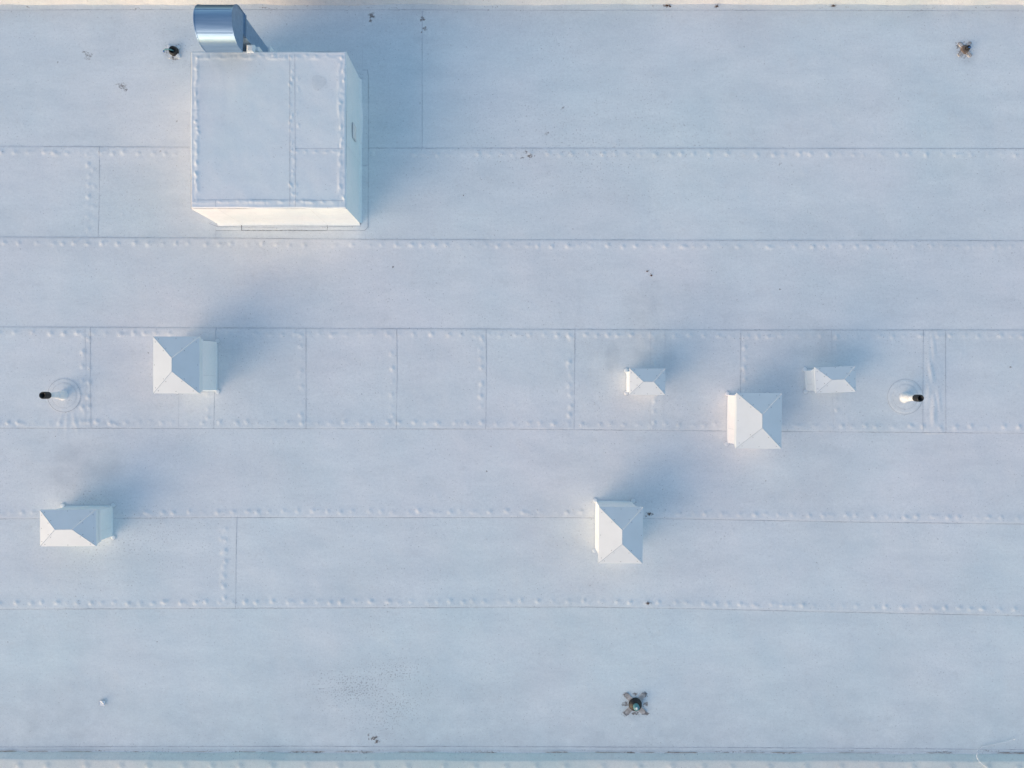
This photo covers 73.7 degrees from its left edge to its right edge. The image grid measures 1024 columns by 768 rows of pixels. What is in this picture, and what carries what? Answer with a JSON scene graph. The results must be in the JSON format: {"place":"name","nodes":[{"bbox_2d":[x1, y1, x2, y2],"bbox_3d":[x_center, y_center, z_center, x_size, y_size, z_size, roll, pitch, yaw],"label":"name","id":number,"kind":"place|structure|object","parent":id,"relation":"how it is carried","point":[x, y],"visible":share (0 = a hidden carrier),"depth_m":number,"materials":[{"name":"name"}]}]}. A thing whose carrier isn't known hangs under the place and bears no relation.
{"place":"outdoors","nodes":[
{"label":"outdoors","id":0,"kind":"place"},
{"bbox_2d":[0,4,1023,754],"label":"roof","id":1,"kind":"structure","parent":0,"point":[380,472],"depth_m":14.75,"materials":[{"name":"white plastic"}]},
{"bbox_2d":[39,390,68,400],"bbox_3d":[-9.690,0.237,14.414,0.240,0.648,0.240,0,90,0],"label":"vent pipe","id":2,"kind":"object","parent":1,"relation":"on","point":[62,395],"visible":1,"depth_m":14.44,"materials":[{"name":"white plastic"}]},
{"bbox_2d":[40,503,115,545],"bbox_3d":[-9.151,2.968,14.341,1.202,0.839,0.812,0,90,0],"label":"roof vent","id":3,"kind":"object","parent":1,"relation":"on","point":[78,525],"visible":1,"depth_m":14.05,"materials":[{"name":"white metal"}]},
{"bbox_2d":[163,44,180,57],"bbox_3d":[-7.335,-7.181,14.686,0.356,0.138,0.296,0,90,0],"label":"roof anchor","id":4,"kind":"object","parent":1,"relation":"on","point":[173,50],"visible":1,"depth_m":14.72,"materials":[{"name":"grey metal"}]},
{"bbox_2d":[153,337,219,393],"bbox_3d":[-6.788,-0.384,14.189,0.984,1.142,1.210,0,90,0],"label":"roof vent","id":5,"kind":"object","parent":1,"relation":"on","point":[185,364],"visible":1,"depth_m":13.78,"materials":[{"name":"white metal"}]},
{"bbox_2d":[191,52,362,225],"bbox_3d":[-4.819,-5.027,14.114,3.196,1.271,3.225,0,90,0],"label":"rooftop equipment box","id":6,"kind":"object","parent":1,"relation":"on","point":[276,138],"visible":1,"depth_m":13.50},
{"bbox_2d":[193,4,274,52],"bbox_3d":[-5.468,-6.770,13.661,0.895,2.178,0.820,0,90,0],"label":"exhaust duct","id":7,"kind":"object","parent":6,"relation":"attached to","point":[223,28],"visible":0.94,"depth_m":12.74,"materials":[{"name":"metal"}]},
{"bbox_2d":[592,498,642,563],"bbox_3d":[2.200,3.057,14.189,0.938,1.142,1.200,0,90,0],"label":"roof vent","id":8,"kind":"object","parent":1,"relation":"on","point":[618,531],"visible":1,"depth_m":13.76,"materials":[{"name":"white metal"}]},
{"bbox_2d":[624,693,645,714],"bbox_3d":[2.659,6.905,14.650,0.475,0.210,0.490,0,90,0],"label":"roof anchor","id":9,"kind":"object","parent":1,"relation":"on","point":[635,704],"visible":1,"depth_m":14.73,"materials":[{"name":"grey metal"}]},
{"bbox_2d":[624,368,664,395],"bbox_3d":[2.799,-0.048,14.381,0.785,0.758,0.603,0,90,0],"label":"roof vent","id":10,"kind":"object","parent":1,"relation":"on","point":[643,381],"visible":1,"depth_m":14.08,"materials":[{"name":"white metal"}]},
{"bbox_2d":[724,391,781,448],"bbox_3d":[5.071,0.756,14.294,0.980,0.932,1.199,1,90,0],"label":"roof vent","id":11,"kind":"object","parent":1,"relation":"on","point":[753,420],"visible":1,"depth_m":13.97,"materials":[{"name":"white metal"}]},
{"bbox_2d":[802,365,855,393],"bbox_3d":[6.708,-0.091,14.401,0.883,0.718,0.595,-2,90,0],"label":"roof vent","id":12,"kind":"object","parent":1,"relation":"on","point":[840,378],"visible":1,"depth_m":14.13,"materials":[{"name":"white metal"}]},
{"bbox_2d":[899,392,923,402],"bbox_3d":[8.480,0.293,14.454,0.240,0.568,0.240,0,91,0],"label":"vent pipe","id":13,"kind":"object","parent":1,"relation":"on","point":[905,397],"visible":1,"depth_m":14.51,"materials":[{"name":"white plastic"}]},
{"bbox_2d":[958,42,971,56],"bbox_3d":[9.775,-7.224,14.688,0.295,0.134,0.328,0,90,0],"label":"roof anchor","id":14,"kind":"object","parent":1,"relation":"on","point":[964,49],"visible":1,"depth_m":14.73,"materials":[{"name":"grey metal"}]},
{"bbox_3d":[0.000,-0.150,18.280,60.400,6.940,17.440,0,90,0],"label":"building","id":15,"kind":"object","parent":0,"visible":0},
{"bbox_2d":[0,751,1023,767],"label":"parapet wall","id":16,"kind":"structure","parent":15,"relation":"on","point":[64,759],"depth_m":14.69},
{"bbox_2d":[976,739,1013,767],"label":"loose wire","id":17,"kind":"object","parent":16,"relation":"on","point":[989,745],"visible":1,"depth_m":14.72,"materials":[{"name":"plastic"}]},
{"bbox_2d":[0,0,1023,5],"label":"parapet wall","id":18,"kind":"structure","parent":15,"relation":"on","point":[480,2],"depth_m":14.70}
]}

